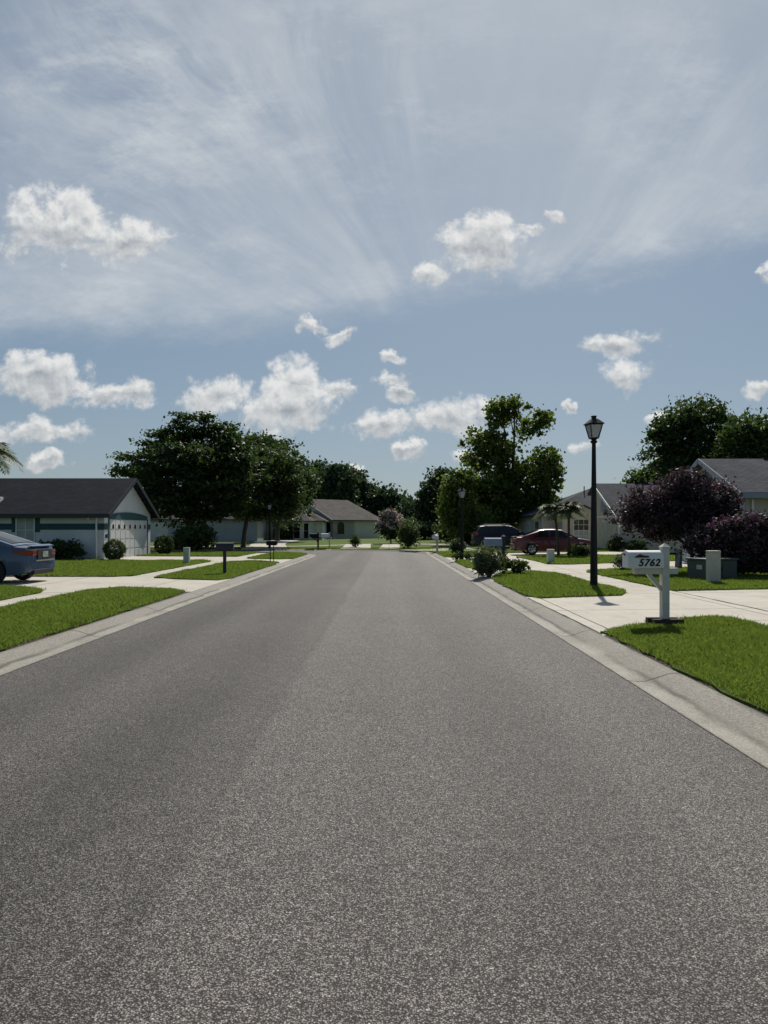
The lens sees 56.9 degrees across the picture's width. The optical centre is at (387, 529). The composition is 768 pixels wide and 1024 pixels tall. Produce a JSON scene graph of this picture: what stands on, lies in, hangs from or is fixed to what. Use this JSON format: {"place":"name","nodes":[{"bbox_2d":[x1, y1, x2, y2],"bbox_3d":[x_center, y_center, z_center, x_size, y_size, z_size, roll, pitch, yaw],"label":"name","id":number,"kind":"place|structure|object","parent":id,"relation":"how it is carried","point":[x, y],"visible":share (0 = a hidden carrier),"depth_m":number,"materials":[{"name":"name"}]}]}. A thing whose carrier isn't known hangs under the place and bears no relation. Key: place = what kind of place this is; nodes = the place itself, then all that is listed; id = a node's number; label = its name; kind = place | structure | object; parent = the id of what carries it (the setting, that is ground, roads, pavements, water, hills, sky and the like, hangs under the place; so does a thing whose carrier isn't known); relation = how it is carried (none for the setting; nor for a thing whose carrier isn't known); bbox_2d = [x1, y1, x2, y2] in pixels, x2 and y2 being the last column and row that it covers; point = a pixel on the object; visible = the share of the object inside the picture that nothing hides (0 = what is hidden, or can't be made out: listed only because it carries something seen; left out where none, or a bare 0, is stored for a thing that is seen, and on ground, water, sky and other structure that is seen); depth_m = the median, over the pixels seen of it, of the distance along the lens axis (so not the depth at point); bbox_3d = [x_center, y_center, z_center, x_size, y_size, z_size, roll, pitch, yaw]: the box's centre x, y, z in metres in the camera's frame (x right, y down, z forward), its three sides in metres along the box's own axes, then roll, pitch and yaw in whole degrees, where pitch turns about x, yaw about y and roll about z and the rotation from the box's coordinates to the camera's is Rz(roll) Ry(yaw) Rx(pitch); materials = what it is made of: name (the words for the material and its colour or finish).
{"place":"outdoors","nodes":[
{"label":"outdoors","id":0,"kind":"place"},
{"bbox_2d":[6,561,209,576],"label":"lawn","id":1,"kind":"structure","parent":0,"point":[111,576],"depth_m":21.88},
{"bbox_2d":[45,538,70,558],"bbox_3d":[-15.745,0.956,33.658,1.378,1.121,1.489,0,0,-38],"label":"shrub","id":2,"kind":"object","parent":1,"relation":"on","point":[55,542],"visible":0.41,"depth_m":33.49,"materials":[{"name":"green plant"}]},
{"bbox_2d":[56,538,86,558],"bbox_3d":[-15.104,0.976,33.698,1.535,1.082,1.315,0,0,-27],"label":"shrub","id":3,"kind":"object","parent":1,"relation":"on","point":[70,552],"visible":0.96,"depth_m":33.48,"materials":[{"name":"green plant"}]},
{"bbox_2d":[101,538,127,558],"bbox_3d":[-12.876,0.967,33.408,1.152,1.116,1.152,0,0,0],"label":"topiary","id":4,"kind":"object","parent":1,"relation":"on","point":[115,553],"visible":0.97,"depth_m":33.17,"materials":[{"name":"green plant"}]},
{"bbox_2d":[183,547,189,562],"bbox_3d":[-8.500,1.155,30.000,0.252,0.750,0.232,0,0,0],"label":"utility pedestal","id":5,"kind":"object","parent":1,"relation":"on","point":[186,554],"visible":0.79,"depth_m":29.89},
{"bbox_2d":[0,546,767,711],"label":"grass","id":6,"kind":"structure","parent":1,"relation":"on","point":[690,643],"depth_m":13.69,"materials":[{"name":"plant"}]},
{"bbox_2d":[171,520,218,550],"bbox_3d":[-13.275,0.447,49.084,3.423,2.189,3.579,0,0,0],"label":"broad shrub","id":7,"kind":"object","parent":6,"relation":"on","point":[197,538],"visible":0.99,"depth_m":48.28,"materials":[{"name":"green plant"}]},
{"bbox_2d":[0,577,228,592],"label":"driveway","id":8,"kind":"structure","parent":0,"point":[60,584],"depth_m":19.54,"materials":[{"name":"concrete"}]},
{"bbox_2d":[0,532,54,581],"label":"sedan","id":9,"kind":"object","parent":8,"relation":"on","point":[19,557],"visible":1,"depth_m":19.18,"materials":[{"name":"blue paint"}]},
{"bbox_2d":[0,553,265,606],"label":"sidewalk","id":10,"kind":"structure","parent":0,"point":[44,595],"depth_m":22.07,"materials":[{"name":"concrete"}]},
{"bbox_2d":[0,555,304,651],"bbox_3d":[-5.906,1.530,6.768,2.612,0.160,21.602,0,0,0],"label":"lawn","id":11,"kind":"structure","parent":0,"point":[8,647],"depth_m":10.95,"materials":[{"name":"plant"}]},
{"bbox_2d":[121,556,291,563],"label":"driveway","id":12,"kind":"structure","parent":0,"point":[218,559],"depth_m":35.47,"materials":[{"name":"concrete"}]},
{"bbox_2d":[154,564,275,579],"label":"lawn","id":13,"kind":"structure","parent":0,"point":[211,579],"depth_m":20.83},
{"bbox_2d":[216,542,233,572],"bbox_3d":[-5.251,1.056,22.896,0.557,1.247,0.215,0,0,-4],"label":"mailbox","id":14,"kind":"object","parent":13,"relation":"on","point":[224,547],"visible":0.77,"depth_m":22.83,"materials":[{"name":"metal"}]},
{"bbox_2d":[266,541,277,560],"bbox_3d":[-5.091,1.092,31.195,0.477,1.176,0.174,0,0,0],"label":"mailbox","id":15,"kind":"object","parent":13,"relation":"on","point":[270,543],"visible":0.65,"depth_m":31.14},
{"bbox_2d":[177,552,259,556],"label":"lawn","id":16,"kind":"structure","parent":0,"point":[217,556],"depth_m":38.32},
{"bbox_2d":[153,534,174,553],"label":"topiary","id":17,"kind":"object","parent":16,"relation":"on","point":[162,542],"visible":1,"depth_m":40.63,"materials":[{"name":"green plant"}]},
{"bbox_2d":[241,540,299,549],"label":"driveway","id":18,"kind":"structure","parent":0,"point":[281,543],"depth_m":59.35,"materials":[{"name":"concrete"}]},
{"bbox_2d":[150,543,471,546],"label":"sidewalk","id":19,"kind":"structure","parent":0,"point":[339,545],"depth_m":59.72,"materials":[{"name":"concrete"}]},
{"bbox_2d":[150,538,509,547],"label":"lawn","id":20,"kind":"structure","parent":0,"point":[374,542],"depth_m":69.33,"materials":[{"name":"plant"}]},
{"bbox_2d":[0,442,23,474],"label":"palm","id":21,"kind":"object","parent":20,"relation":"on","point":[5,455],"visible":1,"depth_m":56.26,"materials":[{"name":"green plant"}]},
{"bbox_2d":[168,530,192,550],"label":"hedge shrub","id":22,"kind":"object","parent":20,"relation":"on","point":[175,545],"visible":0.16,"depth_m":49.79,"materials":[{"name":"green plant"}]},
{"bbox_2d":[150,502,266,540],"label":"house","id":23,"kind":"structure","parent":20,"relation":"on","point":[228,529],"depth_m":74.00,"materials":[{"name":"grey paint"}]},
{"bbox_2d":[150,522,167,540],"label":"garage door","id":24,"kind":"structure","parent":23,"relation":"in","point":[156,530],"depth_m":73.95,"materials":[{"name":"white metal"}]},
{"bbox_2d":[229,440,320,546],"bbox_3d":[-10.661,-2.925,57.406,9.002,9.072,8.737,0,0,-41],"label":"shade tree","id":25,"kind":"object","parent":20,"relation":"on","point":[284,481],"visible":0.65,"depth_m":56.34,"materials":[{"name":"green plant"}]},
{"bbox_2d":[238,427,324,540],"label":"shade tree","id":26,"kind":"object","parent":20,"relation":"on","point":[270,440],"visible":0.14,"depth_m":73.21,"materials":[{"name":"green plant"}]},
{"bbox_2d":[273,524,296,539],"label":"porch shrub","id":27,"kind":"object","parent":20,"relation":"on","point":[288,533],"visible":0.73,"depth_m":78.12,"materials":[{"name":"green plant"}]},
{"bbox_2d":[266,509,329,539],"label":"house","id":28,"kind":"structure","parent":20,"relation":"on","point":[316,523],"depth_m":79.61,"materials":[{"name":"white paint"}]},
{"bbox_2d":[293,523,299,538],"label":"window","id":29,"kind":"structure","parent":28,"relation":"in","point":[296,535],"depth_m":78.88,"materials":[{"name":"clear glass"}]},
{"bbox_2d":[303,523,308,538],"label":"window","id":30,"kind":"structure","parent":28,"relation":"in","point":[305,525],"depth_m":78.88,"materials":[{"name":"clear glass"}]},
{"bbox_2d":[347,534,361,546],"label":"conical shrub","id":31,"kind":"object","parent":20,"relation":"on","point":[354,540],"visible":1,"depth_m":55.39,"materials":[{"name":"green plant"}]},
{"bbox_2d":[372,507,406,542],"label":"crape myrtle","id":32,"kind":"object","parent":20,"relation":"on","point":[390,519],"visible":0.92,"depth_m":65.39,"materials":[{"name":"purple plant"}]},
{"bbox_2d":[395,513,421,540],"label":"shrub","id":33,"kind":"object","parent":20,"relation":"on","point":[414,521],"visible":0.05,"depth_m":74.48,"materials":[{"name":"green plant"}]},
{"bbox_2d":[415,519,436,539],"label":"shrub","id":34,"kind":"object","parent":20,"relation":"on","point":[424,529],"visible":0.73,"depth_m":78.91,"materials":[{"name":"green plant"}]},
{"bbox_2d":[404,463,450,537],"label":"dark tree","id":35,"kind":"object","parent":20,"relation":"on","point":[424,506],"visible":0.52,"depth_m":84.84,"materials":[{"name":"green plant"}]},
{"bbox_2d":[431,522,452,541],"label":"shrub","id":36,"kind":"object","parent":20,"relation":"on","point":[438,527],"visible":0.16,"depth_m":69.84,"materials":[{"name":"green plant"}]},
{"bbox_2d":[445,527,471,544],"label":"shrub","id":37,"kind":"object","parent":20,"relation":"on","point":[467,538],"visible":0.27,"depth_m":61.30,"materials":[{"name":"green plant"}]},
{"bbox_2d":[431,462,499,543],"bbox_3d":[6.532,-2.059,59.809,5.880,7.207,4.010,0,0,9],"label":"young tree","id":38,"kind":"object","parent":20,"relation":"on","point":[448,511],"visible":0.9,"depth_m":59.30,"materials":[{"name":"green plant"}]},
{"bbox_2d":[444,393,567,527],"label":"sycamore tree","id":39,"kind":"object","parent":20,"relation":"on","point":[504,497],"visible":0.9,"depth_m":65.17,"materials":[{"name":"green plant"}]},
{"bbox_2d":[517,486,590,539],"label":"house","id":40,"kind":"structure","parent":20,"relation":"on","point":[581,529],"depth_m":57.00,"materials":[{"name":"beige paint"}]},
{"bbox_2d":[520,521,530,532],"bbox_3d":[12.379,0.350,63.600,0.037,2.150,4.900,0,0,0],"label":"garage door","id":41,"kind":"structure","parent":40,"relation":"in","point":[525,526],"depth_m":63.39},
{"bbox_2d":[573,519,588,539],"bbox_3d":[15.150,0.100,55.370,1.250,1.800,0.052,0,0,0],"label":"window","id":42,"kind":"structure","parent":40,"relation":"in","point":[581,529],"depth_m":55.37,"materials":[{"name":"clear glass"}]},
{"bbox_2d":[614,459,662,482],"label":"oak tree","id":43,"kind":"object","parent":20,"relation":"on","point":[636,477],"visible":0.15,"depth_m":71.35,"materials":[{"name":"green plant"}]},
{"bbox_2d":[702,407,767,458],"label":"oak tree","id":44,"kind":"object","parent":20,"relation":"on","point":[747,438],"visible":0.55,"depth_m":55.03,"materials":[{"name":"green plant"}]},
{"bbox_2d":[341,544,370,548],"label":"driveway","id":45,"kind":"structure","parent":0,"point":[364,546],"depth_m":56.89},
{"bbox_2d":[0,550,767,1023],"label":"road","id":46,"kind":"structure","parent":0,"point":[368,788],"depth_m":3.70,"materials":[{"name":"asphalt"}]},
{"bbox_2d":[150,549,767,769],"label":"curb","id":47,"kind":"structure","parent":46,"relation":"on","point":[739,727],"depth_m":7.18,"materials":[{"name":"concrete"}]},
{"bbox_2d":[0,0,767,499],"label":"sky","id":48,"kind":"structure","parent":0,"point":[344,229],"materials":[{"name":"blue"}]},
{"bbox_2d":[381,543,399,548],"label":"driveway","id":49,"kind":"structure","parent":0,"point":[389,545],"depth_m":59.35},
{"bbox_2d":[399,547,510,551],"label":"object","id":50,"kind":"structure","parent":0,"point":[417,550],"depth_m":47.40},
{"bbox_2d":[471,524,524,544],"bbox_3d":[8.604,0.479,51.882,4.800,1.725,2.156,0,0,-2],"label":"van","id":51,"kind":"object","parent":50,"relation":"on","point":[479,534],"visible":0.53,"depth_m":51.05,"materials":[{"name":"blue paint"}]},
{"bbox_2d":[445,552,622,561],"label":"driveway","id":52,"kind":"structure","parent":0,"point":[511,555],"depth_m":39.39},
{"bbox_2d":[449,551,463,559],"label":"tuft","id":53,"kind":"object","parent":52,"relation":"on","point":[458,555],"visible":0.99,"depth_m":34.09,"materials":[{"name":"green plant"}]},
{"bbox_2d":[457,487,465,558],"bbox_3d":[3.620,-0.238,34.400,0.380,3.620,0.380,0,0,-8],"label":"street lamp","id":54,"kind":"object","parent":52,"relation":"on","point":[462,492],"visible":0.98,"depth_m":34.34,"materials":[{"name":"black metal"}]},
{"bbox_2d":[510,529,589,554],"bbox_3d":[9.157,0.695,39.200,4.560,1.423,2.012,0,0,0],"label":"sedan","id":55,"kind":"object","parent":52,"relation":"on","point":[535,541],"visible":0.75,"depth_m":38.39,"materials":[{"name":"red paint"}]},
{"bbox_2d":[496,551,622,552],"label":"lawn","id":56,"kind":"structure","parent":0,"point":[546,552],"depth_m":42.70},
{"bbox_2d":[604,533,627,549],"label":"front shrub","id":57,"kind":"object","parent":56,"relation":"on","point":[615,544],"visible":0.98,"depth_m":42.96,"materials":[{"name":"green plant"}]},
{"bbox_2d":[496,581,624,597],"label":"lawn","id":58,"kind":"structure","parent":0,"point":[561,596],"depth_m":15.35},
{"bbox_2d":[468,542,508,576],"bbox_3d":[3.072,0.948,21.727,1.324,1.169,1.311,0,0,43],"label":"grassy shrub","id":59,"kind":"object","parent":58,"relation":"on","point":[486,561],"visible":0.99,"depth_m":21.53,"materials":[{"name":"green plant"}]},
{"bbox_2d":[483,535,509,572],"bbox_3d":[3.586,0.925,23.292,0.868,1.490,0.242,0,0,-2],"label":"mailbox","id":60,"kind":"object","parent":58,"relation":"on","point":[499,542],"visible":0.63,"depth_m":23.23,"materials":[{"name":"metal"}]},
{"bbox_2d":[500,556,531,572],"bbox_3d":[4.171,1.176,22.863,1.030,0.695,1.044,0,0,-42],"label":"trailing plant","id":61,"kind":"object","parent":58,"relation":"on","point":[518,566],"visible":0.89,"depth_m":22.67,"materials":[{"name":"green plant"}]},
{"bbox_2d":[583,416,604,585],"bbox_3d":[5.080,-0.615,17.430,0.380,4.340,0.380,0,0,-8],"label":"street lamp","id":62,"kind":"object","parent":58,"relation":"on","point":[593,425],"visible":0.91,"depth_m":17.37,"materials":[{"name":"black metal"}]},
{"bbox_2d":[518,557,611,564],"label":"lawn","id":63,"kind":"structure","parent":0,"point":[558,564],"depth_m":28.87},
{"bbox_2d":[547,549,554,562],"bbox_3d":[6.750,1.160,29.300,0.282,0.650,0.252,0,0,0],"label":"utility pedestal","id":64,"kind":"object","parent":63,"relation":"on","point":[550,555],"visible":0.76,"depth_m":29.18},
{"bbox_2d":[532,501,578,554],"bbox_3d":[8.631,0.041,36.625,2.340,2.945,2.490,0,0,-28],"label":"palm","id":65,"kind":"object","parent":63,"relation":"on","point":[547,508],"visible":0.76,"depth_m":36.41,"materials":[{"name":"green plant"}]},
{"bbox_2d":[546,501,588,555],"bbox_3d":[9.193,0.016,36.190,2.329,2.980,2.072,0,0,-19],"label":"palm","id":66,"kind":"object","parent":63,"relation":"on","point":[572,506],"visible":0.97,"depth_m":35.89,"materials":[{"name":"green plant"}]},
{"bbox_2d":[564,543,589,555],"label":"front shrub","id":67,"kind":"object","parent":63,"relation":"on","point":[580,550],"visible":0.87,"depth_m":35.27,"materials":[{"name":"green plant"}]},
{"bbox_2d":[467,561,686,580],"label":"driveway","id":68,"kind":"structure","parent":0,"point":[573,568],"depth_m":26.24,"materials":[{"name":"concrete"}]},
{"bbox_2d":[436,553,767,716],"bbox_3d":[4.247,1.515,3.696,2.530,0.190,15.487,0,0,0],"label":"lawn","id":69,"kind":"structure","parent":0,"point":[721,690],"depth_m":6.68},
{"bbox_2d":[622,543,683,625],"bbox_3d":[3.952,0.933,10.609,0.863,1.447,0.304,0,0,-3],"label":"mailbox","id":70,"kind":"object","parent":69,"relation":"on","point":[648,563],"visible":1,"depth_m":10.56,"materials":[{"name":"plastic"}]},
{"bbox_2d":[495,553,767,625],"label":"sidewalk","id":71,"kind":"structure","parent":0,"point":[630,587],"depth_m":18.78,"materials":[{"name":"concrete"}]},
{"bbox_2d":[526,589,767,635],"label":"driveway","id":72,"kind":"structure","parent":0,"point":[599,613],"depth_m":13.33,"materials":[{"name":"concrete"}]},
{"bbox_2d":[529,598,601,633],"bbox_3d":[3.004,1.467,12.502,0.048,0.001,5.204,0,0,0],"label":"joint","id":73,"kind":"object","parent":72,"relation":"on","point":[570,618],"visible":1,"depth_m":11.49,"materials":[{"name":"concrete"}]},
{"bbox_2d":[587,572,767,590],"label":"lawn","id":74,"kind":"structure","parent":0,"point":[685,590],"depth_m":16.48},
{"bbox_2d":[612,550,629,569],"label":"front shrub","id":75,"kind":"object","parent":74,"relation":"on","point":[615,561],"visible":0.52,"depth_m":23.87,"materials":[{"name":"green plant"}]},
{"bbox_2d":[603,464,745,557],"bbox_3d":[9.158,-0.267,22.697,4.489,3.632,2.859,0,0,0],"label":"crape myrtle","id":76,"kind":"object","parent":74,"relation":"on","point":[676,503],"visible":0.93,"depth_m":22.18,"materials":[{"name":"purple plant"}]},
{"bbox_2d":[675,549,682,574],"bbox_3d":[8.611,1.044,20.903,0.258,0.938,0.081,0,0,-10],"label":"garden flag","id":77,"kind":"object","parent":74,"relation":"on","point":[678,560],"visible":0.91,"depth_m":20.89,"materials":[{"name":"fabric"}]},
{"bbox_2d":[685,557,738,578],"bbox_3d":[8.979,1.130,19.598,1.179,0.667,0.810,0,0,-20],"label":"utility cabinet","id":78,"kind":"object","parent":74,"relation":"on","point":[696,567],"visible":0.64,"depth_m":19.35,"materials":[{"name":"metal"}]},
{"bbox_2d":[706,550,720,581],"bbox_3d":[8.420,1.010,18.300,0.292,0.910,0.252,0,0,2],"label":"utility pedestal","id":79,"kind":"object","parent":74,"relation":"on","point":[713,565],"visible":0.79,"depth_m":18.18,"materials":[{"name":"metal"}]},
{"bbox_2d":[670,509,767,574],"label":"crape myrtle","id":80,"kind":"object","parent":74,"relation":"on","point":[745,540],"visible":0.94,"depth_m":20.16,"materials":[{"name":"purple plant"}]},
{"bbox_2d":[627,390,745,481],"bbox_3d":[27.877,-5.465,63.460,10.083,13.780,8.969,0,0,-28],"label":"oak tree","id":81,"kind":"object","parent":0,"point":[683,432],"visible":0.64,"depth_m":62.54,"materials":[{"name":"green plant"}]},
{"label":"lawn","id":82,"kind":"structure","parent":0,"visible":0},
{"bbox_2d":[448,538,468,553],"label":"verge shrub","id":83,"kind":"object","parent":82,"relation":"on","point":[455,545],"visible":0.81,"depth_m":39.39,"materials":[{"name":"green plant"}]},
{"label":"lawn","id":84,"kind":"structure","parent":0,"visible":0},
{"bbox_2d":[306,464,325,498],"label":"tree","id":85,"kind":"object","parent":84,"relation":"on","point":[316,487],"visible":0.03,"depth_m":126.68,"materials":[{"name":"green plant"}]},
{"bbox_2d":[306,455,332,477],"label":"tree","id":86,"kind":"object","parent":84,"relation":"on","point":[320,464],"visible":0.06,"depth_m":132.34,"materials":[{"name":"green plant"}]},
{"bbox_2d":[305,499,379,538],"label":"house","id":87,"kind":"structure","parent":84,"relation":"on","point":[347,519],"depth_m":87.87,"materials":[{"name":"beige paint"}]},
{"bbox_2d":[337,521,344,534],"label":"window","id":88,"kind":"structure","parent":87,"relation":"in","point":[340,525],"depth_m":85.70,"materials":[{"name":"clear glass"}]},
{"bbox_2d":[317,461,367,506],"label":"tree","id":89,"kind":"object","parent":84,"relation":"on","point":[340,482],"visible":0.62,"depth_m":124.28,"materials":[{"name":"green plant"}]},
{"bbox_2d":[347,464,374,510],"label":"tree","id":90,"kind":"object","parent":84,"relation":"on","point":[365,486],"visible":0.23,"depth_m":134.55,"materials":[{"name":"green plant"}]},
{"bbox_2d":[366,479,387,496],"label":"tree","id":91,"kind":"object","parent":84,"relation":"on","point":[374,487],"visible":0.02,"depth_m":140.57,"materials":[{"name":"green plant"}]},
{"bbox_2d":[363,482,410,531],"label":"tree","id":92,"kind":"object","parent":84,"relation":"on","point":[383,498],"visible":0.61,"depth_m":132.35,"materials":[{"name":"green plant"}]},
{"bbox_2d":[395,495,418,521],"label":"tree","id":93,"kind":"object","parent":84,"relation":"on","point":[405,510],"visible":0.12,"depth_m":126.44,"materials":[{"name":"green plant"}]},
{"label":"ground","id":94,"kind":"structure","parent":0,"visible":0},
{"bbox_2d":[0,478,159,558],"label":"house","id":95,"kind":"structure","parent":94,"relation":"on","point":[92,515],"depth_m":35.43,"materials":[{"name":"white paint"}]},
{"bbox_2d":[15,518,34,541],"bbox_3d":[-17.570,0.050,34.370,0.930,1.350,0.052,0,0,0],"label":"window","id":96,"kind":"structure","parent":95,"relation":"in","point":[24,527],"depth_m":34.38,"materials":[{"name":"glass"}]},
{"bbox_2d":[110,519,146,557],"bbox_3d":[-13.735,0.520,37.750,0.045,2.000,5.400,0,0,0],"label":"garage door","id":97,"kind":"structure","parent":95,"relation":"in","point":[133,533],"depth_m":37.97,"materials":[{"name":"white metal"}]},
{"bbox_2d":[0,552,315,675],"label":"curb","id":98,"kind":"structure","parent":94,"relation":"on","point":[17,658],"depth_m":11.07,"materials":[{"name":"concrete"}]},
{"bbox_2d":[432,533,438,552],"bbox_3d":[3.032,0.964,44.183,0.242,1.428,0.868,0,0,22],"label":"mailbox","id":99,"kind":"object","parent":94,"relation":"on","point":[435,537],"visible":0.88,"depth_m":44.23,"materials":[{"name":"plastic"}]},
{"bbox_2d":[621,538,650,549],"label":"front shrub","id":100,"kind":"object","parent":94,"relation":"on","point":[634,545],"visible":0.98,"depth_m":42.23,"materials":[{"name":"green plant"}]},
{"bbox_2d":[676,457,767,560],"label":"house","id":101,"kind":"structure","parent":94,"relation":"on","point":[751,481],"depth_m":26.32,"materials":[{"name":"beige paint"}]},
{"bbox_2d":[682,531,705,560],"bbox_3d":[12.629,0.330,28.000,0.037,2.200,4.800,0,0,0],"label":"garage door","id":102,"kind":"structure","parent":101,"relation":"in","point":[688,555],"depth_m":30.00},
{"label":"lawn","id":103,"kind":"structure","parent":0,"visible":0},
{"bbox_2d":[104,411,273,528],"bbox_3d":[-14.512,-3.552,51.638,12.926,10.363,9.616,0,0,0],"label":"shade tree","id":104,"kind":"object","parent":103,"relation":"on","point":[202,471],"visible":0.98,"depth_m":50.61,"materials":[{"name":"green plant"}]},
{"bbox_2d":[267,502,271,547],"bbox_3d":[-8.750,-0.205,52.600,0.380,3.570,0.380,0,0,-8],"label":"street lamp","id":105,"kind":"object","parent":103,"relation":"on","point":[269,504],"visible":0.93,"depth_m":52.53,"materials":[{"name":"black metal"}]},
{"bbox_2d":[309,532,320,547],"bbox_3d":[-5.384,0.954,52.600,0.868,1.453,0.242,0,0,0],"label":"mailbox","id":106,"kind":"object","parent":103,"relation":"on","point":[314,535],"visible":0.86,"depth_m":52.54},
{"bbox_2d":[321,532,331,547],"bbox_3d":[-4.528,0.954,52.600,0.855,1.453,0.242,0,0,0],"label":"mailbox","id":107,"kind":"object","parent":103,"relation":"on","point":[325,535],"visible":0.85,"depth_m":52.55,"materials":[{"name":"plastic"}]},
{"bbox_2d":[395,518,420,548],"bbox_3d":[1.508,0.330,51.928,1.932,2.347,1.955,0,0,0],"label":"leafy shrub","id":108,"kind":"object","parent":103,"relation":"on","point":[408,534],"visible":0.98,"depth_m":51.66,"materials":[{"name":"green plant"}]},
{"bbox_2d":[587,482,675,552],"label":"house","id":109,"kind":"structure","parent":103,"relation":"on","point":[607,495],"depth_m":46.80,"materials":[{"name":"beige paint"}]},
{"bbox_2d":[597,518,616,548],"bbox_3d":[14.430,0.350,47.200,0.037,2.160,5.200,0,0,0],"label":"garage door","id":110,"kind":"structure","parent":109,"relation":"in","point":[604,529],"depth_m":47.02,"materials":[{"name":"beige paint"}]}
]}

